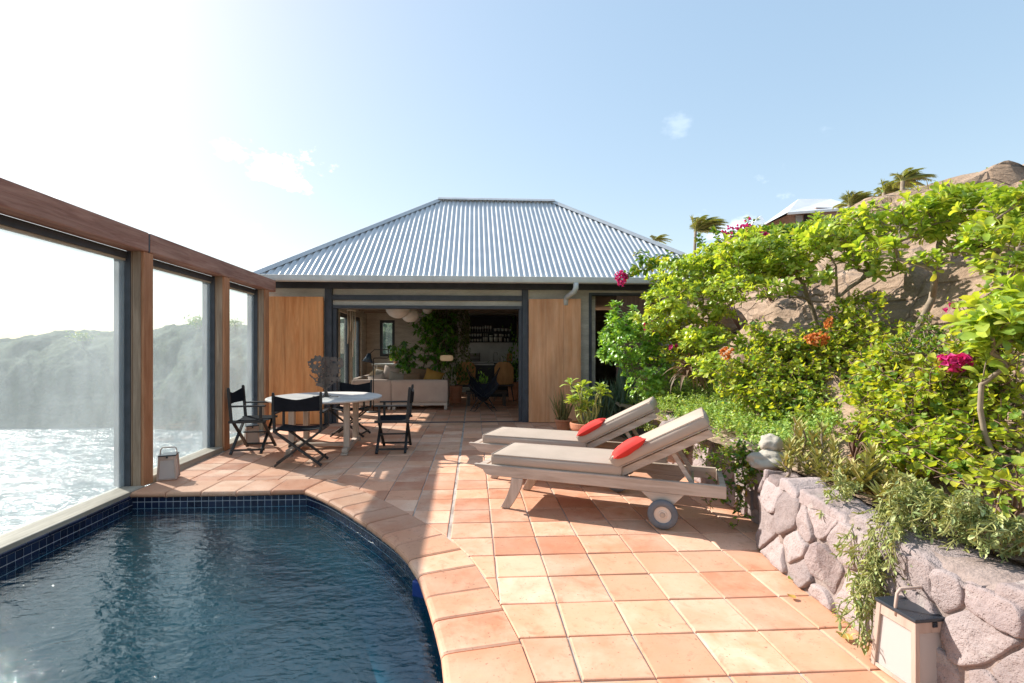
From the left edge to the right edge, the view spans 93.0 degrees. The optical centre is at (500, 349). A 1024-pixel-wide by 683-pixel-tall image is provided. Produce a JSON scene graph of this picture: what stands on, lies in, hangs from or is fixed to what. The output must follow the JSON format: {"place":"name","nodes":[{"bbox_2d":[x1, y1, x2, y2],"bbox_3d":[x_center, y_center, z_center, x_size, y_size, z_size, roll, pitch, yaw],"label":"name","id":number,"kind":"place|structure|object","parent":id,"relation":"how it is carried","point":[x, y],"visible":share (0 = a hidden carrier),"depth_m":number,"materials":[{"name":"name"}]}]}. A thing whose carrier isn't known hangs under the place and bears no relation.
{"place":"outdoors","nodes":[
{"label":"outdoors","id":0,"kind":"place"},
{"bbox_2d":[0,427,242,680],"bbox_3d":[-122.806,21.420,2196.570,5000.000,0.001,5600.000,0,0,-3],"label":"sea","id":1,"kind":"structure","parent":0,"point":[44,472],"depth_m":90.55,"materials":[{"name":"teal liquid"}]},
{"bbox_2d":[0,318,391,431],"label":"hill","id":2,"kind":"structure","parent":0,"point":[54,379],"depth_m":141.22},
{"bbox_2d":[65,330,99,347],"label":"headland tree","id":3,"kind":"object","parent":2,"relation":"on","point":[80,337],"visible":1,"depth_m":152.52,"materials":[{"name":"green plant"}]},
{"bbox_2d":[184,315,201,328],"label":"headland tree","id":4,"kind":"object","parent":2,"relation":"on","point":[198,322],"visible":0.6,"depth_m":153.35,"materials":[{"name":"green plant"}]},
{"bbox_2d":[230,318,244,332],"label":"headland tree","id":5,"kind":"object","parent":2,"relation":"on","point":[235,322],"visible":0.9,"depth_m":155.38,"materials":[{"name":"green plant"}]},
{"bbox_2d":[474,363,508,396],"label":"kitchen island","id":6,"kind":"structure","parent":0,"point":[489,373],"depth_m":14.60,"materials":[{"name":"stone"}]},
{"bbox_2d":[0,0,1023,338],"label":"sky","id":7,"kind":"structure","parent":0,"point":[250,135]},
{"bbox_2d":[157,392,898,682],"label":"terrace floor","id":8,"kind":"structure","parent":0,"point":[788,637],"depth_m":3.23,"materials":[{"name":"tile"}]},
{"bbox_2d":[156,446,179,480],"bbox_3d":[-3.648,1.240,5.335,0.188,0.342,0.188,0,0,-23],"label":"lantern","id":9,"kind":"object","parent":8,"relation":"on","point":[168,466],"visible":1,"depth_m":5.27,"materials":[{"name":"white metal"}]},
{"bbox_2d":[226,385,277,454],"bbox_3d":[-3.476,0.961,6.794,0.513,0.900,0.600,0,0,-9],"label":"director chair","id":10,"kind":"object","parent":8,"relation":"on","point":[237,396],"visible":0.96,"depth_m":6.76,"materials":[{"name":"fabric"}]},
{"bbox_2d":[244,423,259,442],"bbox_3d":[-3.744,1.231,7.302,0.197,0.359,0.197,0,0,-33],"label":"lantern","id":11,"kind":"object","parent":8,"relation":"on","point":[251,437],"visible":0.66,"depth_m":7.24,"materials":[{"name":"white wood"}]},
{"bbox_2d":[0,479,534,682],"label":"swimming pool","id":12,"kind":"structure","parent":8,"relation":"in","point":[286,581],"depth_m":4.38,"materials":[{"name":"ceramic"}]},
{"bbox_2d":[0,178,275,553],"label":"glass wind screen","id":13,"kind":"object","parent":12,"relation":"on","point":[136,262],"visible":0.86,"depth_m":5.04,"materials":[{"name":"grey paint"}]},
{"bbox_2d":[271,392,330,466],"bbox_3d":[-2.468,0.961,6.020,0.600,0.900,0.513,0,0,-8],"label":"director chair","id":14,"kind":"object","parent":8,"relation":"on","point":[282,405],"visible":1,"depth_m":5.83,"materials":[{"name":"fabric"}]},
{"bbox_2d":[265,392,381,456],"bbox_3d":[-2.525,1.044,7.000,1.580,0.741,1.580,0,0,-7],"label":"garden table","id":15,"kind":"object","parent":8,"relation":"on","point":[347,399],"visible":0.78,"depth_m":6.84,"materials":[{"name":"white wood"}]},
{"bbox_2d":[308,355,343,397],"bbox_3d":[-2.484,0.377,6.891,0.373,0.591,0.393,0,0,-41],"label":"tree sculpture","id":16,"kind":"object","parent":15,"relation":"on","point":[330,369],"visible":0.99,"depth_m":6.88,"materials":[{"name":"metal"}]},
{"bbox_2d":[329,380,371,436],"bbox_3d":[-2.470,0.961,8.016,0.600,0.900,0.513,0,0,1],"label":"director chair","id":17,"kind":"object","parent":8,"relation":"on","point":[347,387],"visible":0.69,"depth_m":8.19,"materials":[{"name":"fabric"}]},
{"bbox_2d":[362,349,388,412],"bbox_3d":[-2.841,0.704,11.009,0.606,1.421,0.320,0,0,-3],"label":"floor lamp","id":18,"kind":"object","parent":8,"relation":"on","point":[368,358],"visible":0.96,"depth_m":11.00,"materials":[{"name":"black metal"}]},
{"bbox_2d":[369,367,383,375],"bbox_3d":[-3.341,0.939,13.115,0.676,0.950,0.660,0,0,-23],"label":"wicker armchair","id":19,"kind":"object","parent":8,"relation":"on","point":[371,373],"visible":0.05,"depth_m":12.80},
{"bbox_2d":[371,363,402,372],"bbox_3d":[-3.164,0.903,13.645,0.840,1.019,0.500,0,0,-3],"label":"side table","id":20,"kind":"object","parent":8,"relation":"on","point":[376,364],"visible":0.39,"depth_m":13.44,"materials":[{"name":"white paint"}]},
{"bbox_2d":[389,347,402,363],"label":"window plant","id":21,"kind":"object","parent":20,"relation":"on","point":[391,359],"depth_m":13.57,"materials":[{"name":"plant"}]},
{"bbox_2d":[374,384,413,453],"bbox_3d":[-1.483,0.961,6.849,0.513,0.900,0.600,0,0,-6],"label":"director chair","id":22,"kind":"object","parent":8,"relation":"on","point":[384,418],"visible":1,"depth_m":6.72,"materials":[{"name":"black wood"}]},
{"bbox_2d":[352,375,449,409],"bbox_3d":[-2.431,1.040,12.349,2.261,0.748,1.986,0,0,-3],"label":"sofa","id":23,"kind":"object","parent":8,"relation":"on","point":[431,391],"visible":0.72,"depth_m":11.41,"materials":[{"name":"grey fabric"}]},
{"bbox_2d":[367,373,383,378],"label":"cushion","id":24,"kind":"object","parent":23,"relation":"on","point":[379,376],"visible":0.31,"depth_m":11.77,"materials":[{"name":"grey fabric"}]},
{"bbox_2d":[375,369,387,379],"bbox_3d":[-2.952,0.691,12.154,0.487,0.428,0.260,0,0,-3],"label":"cushion","id":25,"kind":"object","parent":23,"relation":"on","point":[378,371],"visible":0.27,"depth_m":12.11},
{"bbox_2d":[384,365,399,379],"bbox_3d":[-2.767,0.611,12.166,0.478,0.457,0.261,0,0,-3],"label":"cushion","id":26,"kind":"object","parent":23,"relation":"on","point":[387,369],"visible":0.53,"depth_m":12.10,"materials":[{"name":"grey fabric"}]},
{"bbox_2d":[389,371,403,379],"bbox_3d":[-2.534,0.739,11.826,0.498,0.442,0.258,0,0,-3],"label":"cushion","id":27,"kind":"object","parent":23,"relation":"on","point":[395,376],"visible":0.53,"depth_m":11.76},
{"bbox_2d":[403,372,420,379],"bbox_3d":[-2.187,0.753,11.845,0.536,0.421,0.255,0,0,-3],"label":"cushion","id":28,"kind":"object","parent":23,"relation":"on","point":[410,376],"visible":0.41,"depth_m":11.79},
{"bbox_2d":[411,367,426,378],"bbox_3d":[-2.039,0.654,12.204,0.505,0.404,0.260,0,0,-3],"label":"cushion","id":29,"kind":"object","parent":23,"relation":"on","point":[416,370],"visible":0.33,"depth_m":12.15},
{"bbox_2d":[424,368,444,379],"bbox_3d":[-1.657,0.689,11.878,0.552,0.495,0.260,0,0,-3],"label":"cushion","id":30,"kind":"object","parent":23,"relation":"on","point":[431,374],"visible":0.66,"depth_m":11.81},
{"bbox_2d":[387,309,459,373],"bbox_3d":[-2.037,0.167,12.751,2.040,2.493,1.261,0,0,-3],"label":"indoor tree","id":31,"kind":"object","parent":8,"relation":"on","point":[427,323],"visible":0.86,"depth_m":12.55,"materials":[{"name":"green plant"}]},
{"bbox_2d":[423,340,488,402],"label":"floor plant","id":32,"kind":"object","parent":8,"relation":"on","point":[455,393],"visible":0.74,"depth_m":12.83,"materials":[{"name":"green plant"}]},
{"bbox_2d":[456,362,475,399],"bbox_3d":[-0.977,0.875,13.341,0.560,1.083,0.670,0,0,-11],"label":"shell chair","id":33,"kind":"object","parent":8,"relation":"on","point":[471,371],"visible":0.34,"depth_m":13.14,"materials":[{"name":"yellow wood"}]},
{"bbox_2d":[466,367,499,410],"bbox_3d":[-0.416,0.919,11.380,0.816,0.981,0.688,0,0,-3],"label":"butterfly chair","id":34,"kind":"object","parent":8,"relation":"on","point":[483,392],"visible":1,"depth_m":11.49,"materials":[{"name":"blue fabric"}]},
{"bbox_2d":[466,390,506,405],"bbox_3d":[-0.370,1.234,12.349,1.040,0.360,0.400,0,0,-3],"label":"coffee table","id":35,"kind":"object","parent":8,"relation":"on","point":[502,392],"visible":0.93,"depth_m":12.20,"materials":[{"name":"brown wood"}]},
{"bbox_2d":[476,371,487,382],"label":"potted plant","id":36,"kind":"object","parent":35,"relation":"on","point":[482,380],"visible":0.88,"depth_m":12.27,"materials":[{"name":"green plant"}]},
{"bbox_2d":[468,343,517,389],"bbox_3d":[-0.233,0.595,15.877,1.702,1.651,0.630,0,0,-3],"label":"kitchen counter","id":37,"kind":"object","parent":8,"relation":"on","point":[491,352],"visible":0.46,"depth_m":16.16,"materials":[{"name":"stone"}]},
{"bbox_2d":[470,353,479,360],"bbox_3d":[-0.856,0.242,15.897,0.340,0.285,0.180,0,0,-3],"label":"dish rack","id":38,"kind":"object","parent":37,"relation":"on","point":[475,359],"visible":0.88,"depth_m":15.81,"materials":[{"name":"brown wood"}]},
{"bbox_2d":[507,351,511,360],"bbox_3d":[0.283,0.217,16.181,0.180,0.335,0.040,0,0,-3],"label":"cutting board","id":39,"kind":"object","parent":37,"relation":"on","point":[508,356],"visible":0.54,"depth_m":16.17,"materials":[{"name":"brown wood"}]},
{"bbox_2d":[494,362,513,401],"bbox_3d":[0.093,0.875,13.400,0.560,1.083,0.670,0,0,5],"label":"shell chair","id":40,"kind":"object","parent":8,"relation":"on","point":[505,376],"visible":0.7,"depth_m":13.19,"materials":[{"name":"fabric"}]},
{"bbox_2d":[502,316,517,399],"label":"corner plant","id":41,"kind":"object","parent":8,"relation":"on","point":[515,389],"visible":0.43,"depth_m":13.54,"materials":[{"name":"green plant"}]},
{"bbox_2d":[550,389,572,430],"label":"potted plant","id":42,"kind":"object","parent":8,"relation":"on","point":[562,420],"visible":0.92,"depth_m":8.37,"materials":[{"name":"green plant"}]},
{"bbox_2d":[469,396,667,491],"bbox_3d":[0.732,0.962,5.372,2.100,0.903,0.740,0,0,21],"label":"sun lounger","id":43,"kind":"object","parent":8,"relation":"on","point":[632,418],"visible":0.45,"depth_m":5.12,"materials":[{"name":"fabric"}]},
{"bbox_2d":[576,418,605,435],"bbox_3d":[0.944,0.808,5.076,0.266,0.180,0.334,0,0,19],"label":"cushion","id":44,"kind":"object","parent":43,"relation":"on","point":[590,427],"visible":0.86,"depth_m":4.95,"materials":[{"name":"red fabric"}]},
{"bbox_2d":[560,378,612,430],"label":"potted plant","id":45,"kind":"object","parent":8,"relation":"on","point":[578,424],"visible":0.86,"depth_m":6.89,"materials":[{"name":"green plant"}]},
{"bbox_2d":[474,407,726,528],"bbox_3d":[0.848,0.962,4.367,2.100,0.903,0.740,0,0,21],"label":"sun lounger","id":46,"kind":"object","parent":8,"relation":"on","point":[665,489],"visible":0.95,"depth_m":4.07,"materials":[{"name":"beige wood"}]},
{"bbox_2d":[612,436,645,458],"bbox_3d":[1.054,0.814,4.041,0.259,0.213,0.350,0,0,9],"label":"cushion","id":47,"kind":"object","parent":46,"relation":"on","point":[627,447],"visible":0.98,"depth_m":3.91,"materials":[{"name":"red fabric"}]},
{"bbox_2d":[571,364,642,436],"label":"blade plant","id":48,"kind":"object","parent":8,"relation":"on","point":[609,408],"visible":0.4,"depth_m":7.90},
{"bbox_2d":[648,409,1023,682],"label":"retaining wall","id":49,"kind":"structure","parent":8,"relation":"on","point":[974,599],"depth_m":2.24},
{"bbox_2d":[701,429,763,528],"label":"creeper","id":50,"kind":"object","parent":49,"relation":"attached to","point":[739,456],"visible":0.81,"depth_m":4.03,"materials":[{"name":"green plant"}]},
{"bbox_2d":[623,369,858,479],"bbox_3d":[2.491,0.690,6.104,1.267,1.004,4.809,0,0,-3],"label":"ground cover","id":51,"kind":"object","parent":49,"relation":"on","point":[717,412],"visible":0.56,"depth_m":4.79,"materials":[{"name":"green plant"}]},
{"bbox_2d":[638,367,667,382],"bbox_3d":[2.357,0.417,7.444,0.469,0.306,0.394,0,0,-3],"label":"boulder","id":52,"kind":"object","parent":51,"relation":"on","point":[654,373],"visible":0.2,"depth_m":7.35,"materials":[{"name":"plant"}]},
{"bbox_2d":[665,351,712,391],"bbox_3d":[2.300,0.279,6.020,0.625,0.540,0.617,0,0,-3],"label":"aloe","id":53,"kind":"object","parent":51,"relation":"on","point":[687,371],"visible":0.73,"depth_m":6.00,"materials":[{"name":"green plant"}]},
{"bbox_2d":[745,449,788,470],"bbox_3d":[2.095,0.854,3.778,0.345,0.170,0.272,0,0,-3],"label":"boulder","id":54,"kind":"object","parent":49,"relation":"on","point":[763,459],"visible":0.72,"depth_m":3.71,"materials":[{"name":"stone"}]},
{"bbox_2d":[758,433,783,451],"bbox_3d":[2.122,0.743,3.821,0.175,0.162,0.167,0,0,15],"label":"boulder","id":55,"kind":"object","parent":54,"relation":"on","point":[771,441],"visible":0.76,"depth_m":3.77,"materials":[{"name":"stone"}]},
{"bbox_2d":[771,415,846,481],"bbox_3d":[2.156,0.680,3.347,0.424,0.431,0.442,0,0,-35],"label":"kalanchoe","id":56,"kind":"object","parent":49,"relation":"on","point":[787,463],"visible":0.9,"depth_m":3.38,"materials":[{"name":"green plant"}]},
{"bbox_2d":[815,467,1023,654],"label":"trailing succulent","id":57,"kind":"object","parent":49,"relation":"on","point":[923,501],"visible":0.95,"depth_m":2.26,"materials":[{"name":"green plant"}]},
{"bbox_2d":[836,631,852,639],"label":"fallen leaf","id":58,"kind":"object","parent":8,"relation":"on","point":[848,635],"visible":0.79,"depth_m":2.38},
{"bbox_2d":[870,586,944,682],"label":"lantern","id":59,"kind":"object","parent":8,"relation":"on","point":[906,642],"visible":0.69,"depth_m":2.06,"materials":[{"name":"white wood"}]},
{"bbox_2d":[180,397,880,682],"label":"terrace base","id":60,"kind":"object","parent":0,"point":[640,431],"visible":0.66,"depth_m":3.52,"materials":[{"name":"concrete"}]},
{"bbox_2d":[253,197,745,429],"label":"house","id":61,"kind":"structure","parent":60,"relation":"on","point":[544,271],"depth_m":9.49,"materials":[{"name":"metal"}]},
{"bbox_2d":[269,296,323,423],"bbox_3d":[-3.893,0.205,9.157,1.068,2.400,0.080,0,0,-3],"label":"door","id":62,"kind":"structure","parent":61,"relation":"in","point":[296,324],"depth_m":9.13,"materials":[{"name":"red wood"}]},
{"bbox_2d":[340,312,348,383],"bbox_3d":[-4.380,0.185,13.401,0.090,2.370,1.150,0,0,-3],"label":"window","id":63,"kind":"structure","parent":61,"relation":"in","point":[343,315],"depth_m":13.86,"materials":[{"name":"grey paint"}]},
{"bbox_2d":[347,309,356,356],"bbox_3d":[-3.332,-0.371,10.841,0.223,1.082,0.064,0,0,-3],"label":"driftwood mobile","id":64,"kind":"object","parent":61,"relation":"hanging from","point":[352,317],"visible":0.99,"depth_m":10.83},
{"bbox_2d":[354,317,359,376],"bbox_3d":[-4.452,0.185,14.699,0.090,2.370,1.150,0,0,-3],"label":"window","id":65,"kind":"structure","parent":61,"relation":"in","point":[357,318],"depth_m":15.16,"materials":[{"name":"grey paint"}]},
{"bbox_2d":[380,320,394,355],"bbox_3d":[-3.752,-0.369,16.081,0.487,1.196,0.070,0,0,-3],"label":"window","id":66,"kind":"structure","parent":61,"relation":"in","point":[381,321],"depth_m":16.04,"materials":[{"name":"grey paint"}]},
{"bbox_2d":[386,309,409,317],"bbox_3d":[-2.351,-0.995,11.086,0.571,0.571,0.571,0,0,-3],"label":"pendant lamp","id":67,"kind":"object","parent":61,"relation":"hanging from","point":[397,313],"visible":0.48,"depth_m":10.91,"materials":[{"name":"white paper"}]},
{"bbox_2d":[402,309,418,321],"bbox_3d":[-2.148,-0.960,11.498,0.428,0.639,0.428,0,0,-3],"label":"pendant lamp","id":68,"kind":"object","parent":61,"relation":"hanging from","point":[412,315],"visible":0.62,"depth_m":11.35,"materials":[{"name":"white paper"}]},
{"bbox_2d":[423,309,431,313],"bbox_3d":[-1.898,-1.097,12.514,0.245,0.366,0.245,0,0,-3],"label":"pendant lamp","id":69,"kind":"object","parent":61,"relation":"hanging from","point":[427,311],"visible":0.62,"depth_m":12.43,"materials":[{"name":"white paper"}]},
{"bbox_2d":[440,309,452,360],"bbox_3d":[-1.383,-0.469,12.342,0.340,1.522,0.204,0,0,-3],"label":"wicker lamp","id":70,"kind":"object","parent":61,"relation":"hanging from","point":[446,357],"visible":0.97,"depth_m":12.29,"materials":[{"name":"beige"}]},
{"bbox_2d":[431,309,471,374],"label":"hanging vines","id":71,"kind":"object","parent":61,"relation":"hanging from","point":[465,332],"visible":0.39,"depth_m":13.19,"materials":[{"name":"green plant"}]},
{"bbox_2d":[467,316,516,342],"bbox_3d":[-0.320,-0.664,16.027,1.647,0.878,0.320,0,0,-3],"label":"wall shelf","id":72,"kind":"object","parent":61,"relation":"attached to","point":[492,321],"depth_m":16.14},
{"bbox_2d":[529,299,580,421],"bbox_3d":[1.041,0.215,9.433,1.004,2.390,0.050,0,0,4],"label":"door","id":73,"kind":"structure","parent":61,"relation":"in","point":[554,326],"depth_m":9.41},
{"bbox_2d":[595,160,1023,562],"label":"rocky bank","id":74,"kind":"structure","parent":0,"point":[907,301],"depth_m":5.41,"materials":[{"name":"stone"}]},
{"bbox_2d":[596,300,679,400],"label":"shrub","id":75,"kind":"object","parent":74,"relation":"on","point":[649,346],"visible":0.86,"depth_m":7.10,"materials":[{"name":"green plant"}]},
{"bbox_2d":[650,234,671,243],"bbox_3d":[11.454,-6.006,34.852,1.631,4.403,1.403,0,0,16],"label":"palm tree","id":76,"kind":"object","parent":74,"relation":"on","point":[659,238],"visible":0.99,"depth_m":34.59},
{"bbox_2d":[659,417,688,462],"bbox_3d":[2.054,1.064,5.668,0.481,0.543,0.423,0,0,-26],"label":"boulder","id":77,"kind":"object","parent":74,"relation":"on","point":[670,459],"visible":0.15,"depth_m":5.56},
{"bbox_2d":[614,225,740,330],"bbox_3d":[2.799,-1.112,7.368,2.340,1.705,0.394,0,0,-19],"label":"bougainvillea","id":78,"kind":"object","parent":74,"relation":"on","point":[651,263],"visible":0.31,"depth_m":7.14,"materials":[{"name":"green plant"}]},
{"bbox_2d":[643,312,730,391],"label":"bougainvillea","id":79,"kind":"object","parent":74,"relation":"on","point":[670,332],"visible":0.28,"depth_m":6.66,"materials":[{"name":"green plant"}]},
{"bbox_2d":[628,235,775,354],"bbox_3d":[2.784,-0.728,6.658,2.117,1.701,1.335,0,0,-20],"label":"shrub","id":80,"kind":"object","parent":74,"relation":"on","point":[688,289],"visible":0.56,"depth_m":6.41,"materials":[{"name":"green plant"}]},
{"bbox_2d":[689,214,729,255],"bbox_3d":[10.559,-4.138,24.791,2.347,5.343,2.105,0,0,-3],"label":"palm tree","id":81,"kind":"object","parent":74,"relation":"on","point":[698,225],"visible":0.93,"depth_m":24.41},
{"bbox_2d":[669,324,758,380],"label":"shrub","id":82,"kind":"object","parent":74,"relation":"on","point":[696,337],"visible":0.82,"depth_m":5.60,"materials":[{"name":"green plant"}]},
{"bbox_2d":[681,300,747,336],"bbox_3d":[3.591,-0.393,8.314,1.029,0.882,1.048,0,0,-3],"label":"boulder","id":83,"kind":"object","parent":74,"relation":"on","point":[728,322],"visible":0.08,"depth_m":7.92,"materials":[{"name":"stone"}]},
{"bbox_2d":[715,216,772,301],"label":"bougainvillea","id":84,"kind":"object","parent":74,"relation":"on","point":[733,232],"visible":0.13,"depth_m":7.91,"materials":[{"name":"pink plant"}]},
{"bbox_2d":[723,216,765,243],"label":"roof","id":85,"kind":"structure","parent":74,"relation":"on","point":[761,221],"depth_m":38.45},
{"bbox_2d":[702,220,850,329],"bbox_3d":[3.188,-0.780,5.740,1.683,1.464,1.161,0,0,-22],"label":"shrub","id":86,"kind":"object","parent":74,"relation":"on","point":[782,260],"visible":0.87,"depth_m":5.54,"materials":[{"name":"green plant"}]},
{"bbox_2d":[707,345,852,425],"bbox_3d":[2.756,0.369,4.682,1.480,0.839,0.891,0,0,37],"label":"bougainvillea","id":87,"kind":"object","parent":74,"relation":"on","point":[758,388],"visible":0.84,"depth_m":4.67,"materials":[{"name":"green plant"}]},
{"bbox_2d":[747,216,839,242],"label":"scrub hedge","id":88,"kind":"object","parent":74,"relation":"on","point":[789,226],"visible":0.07,"depth_m":13.63,"materials":[{"name":"green plant"}]},
{"bbox_2d":[763,199,851,225],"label":"hillside house","id":89,"kind":"structure","parent":74,"relation":"on","point":[799,210],"depth_m":33.17,"materials":[{"name":"grey paint"}]},
{"bbox_2d":[719,288,910,379],"bbox_3d":[3.159,-0.087,4.964,1.567,1.064,0.958,0,0,35],"label":"bougainvillea","id":90,"kind":"object","parent":74,"relation":"on","point":[833,340],"visible":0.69,"depth_m":4.82,"materials":[{"name":"green plant"}]},
{"bbox_2d":[790,205,909,329],"bbox_3d":[3.721,-0.874,5.169,1.320,1.325,1.036,0,0,-3],"label":"shrub","id":91,"kind":"object","parent":74,"relation":"on","point":[835,235],"visible":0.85,"depth_m":5.04,"materials":[{"name":"green plant"}]},
{"bbox_2d":[832,190,877,210],"bbox_3d":[18.552,-6.291,25.381,2.259,3.736,1.973,0,0,-3],"label":"palm tree","id":92,"kind":"object","parent":74,"relation":"on","point":[850,199],"visible":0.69,"depth_m":24.87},
{"bbox_2d":[812,456,898,501],"bbox_3d":[2.168,0.784,2.953,0.266,0.236,0.610,0,0,-3],"label":"kalanchoe","id":93,"kind":"object","parent":74,"relation":"on","point":[845,470],"visible":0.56,"depth_m":3.01,"materials":[{"name":"green plant"}]},
{"bbox_2d":[846,439,892,493],"bbox_3d":[2.251,0.723,2.946,0.307,0.345,0.281,0,0,-3],"label":"kalanchoe","id":94,"kind":"object","parent":74,"relation":"on","point":[872,465],"visible":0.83,"depth_m":2.94,"materials":[{"name":"green plant"}]},
{"bbox_2d":[835,319,926,420],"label":"bougainvillea","id":95,"kind":"object","parent":74,"relation":"on","point":[875,376],"visible":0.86,"depth_m":3.81,"materials":[{"name":"green plant"}]},
{"bbox_2d":[848,468,919,496],"bbox_3d":[2.203,0.788,2.848,0.178,0.238,0.444,0,0,-43],"label":"kalanchoe","id":96,"kind":"object","parent":74,"relation":"on","point":[892,479],"visible":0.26,"depth_m":2.80,"materials":[{"name":"green plant"}]},
{"bbox_2d":[873,178,913,195],"bbox_3d":[17.045,-5.547,21.113,1.584,3.614,1.815,0,0,10],"label":"palm tree","id":97,"kind":"object","parent":74,"relation":"on","point":[886,187],"visible":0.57,"depth_m":20.88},
{"bbox_2d":[833,179,955,220],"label":"ridge grass","id":98,"kind":"structure","parent":74,"relation":"on","point":[905,191],"depth_m":7.75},
{"bbox_2d":[878,179,952,198],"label":"ridge bush","id":99,"kind":"object","parent":74,"relation":"on","point":[917,186],"visible":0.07,"depth_m":7.85,"materials":[{"name":"green plant"}]},
{"bbox_2d":[810,455,1023,555],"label":"leaf litter","id":100,"kind":"object","parent":74,"relation":"on","point":[1021,544],"visible":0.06,"depth_m":2.17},
{"bbox_2d":[882,312,965,362],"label":"shrub","id":101,"kind":"object","parent":74,"relation":"on","point":[914,348],"visible":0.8,"depth_m":3.60,"materials":[{"name":"green plant"}]},
{"bbox_2d":[838,388,1021,493],"bbox_3d":[2.616,0.576,3.065,0.718,0.644,1.106,0,0,-3],"label":"bougainvillea","id":102,"kind":"object","parent":74,"relation":"on","point":[900,443],"visible":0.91,"depth_m":2.95,"materials":[{"name":"green plant"}]},
{"bbox_2d":[841,181,1023,360],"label":"shrub","id":103,"kind":"object","parent":74,"relation":"on","point":[935,204],"visible":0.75,"depth_m":4.10,"materials":[{"name":"green plant"}]},
{"bbox_2d":[881,301,1023,457],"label":"bougainvillea","id":104,"kind":"object","parent":74,"relation":"on","point":[945,385],"visible":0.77,"depth_m":3.03,"materials":[{"name":"green plant"}]},
{"bbox_2d":[934,452,1023,518],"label":"twiggy shrub","id":105,"kind":"object","parent":74,"relation":"on","point":[1001,477],"visible":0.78,"depth_m":2.34,"materials":[{"name":"green plant"}]},
{"bbox_2d":[940,252,1023,406],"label":"bougainvillea","id":106,"kind":"object","parent":74,"relation":"on","point":[988,277],"visible":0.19,"depth_m":3.05,"materials":[{"name":"green plant"}]},
{"bbox_2d":[940,273,1023,465],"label":"shrub","id":107,"kind":"object","parent":74,"relation":"on","point":[998,318],"visible":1,"depth_m":2.68,"materials":[{"name":"green plant"}]},
{"bbox_2d":[948,181,1023,286],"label":"shrub","id":108,"kind":"object","parent":74,"relation":"on","point":[1006,231],"visible":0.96,"depth_m":3.39,"materials":[{"name":"green plant"}]},
{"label":"cliff ground","id":109,"kind":"structure","parent":0,"visible":0},
{"bbox_2d":[889,167,936,189],"bbox_3d":[16.142,-5.305,19.106,1.507,3.538,1.379,0,0,34],"label":"palm tree","id":110,"kind":"object","parent":109,"relation":"on","point":[905,178],"visible":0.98,"depth_m":18.86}
]}

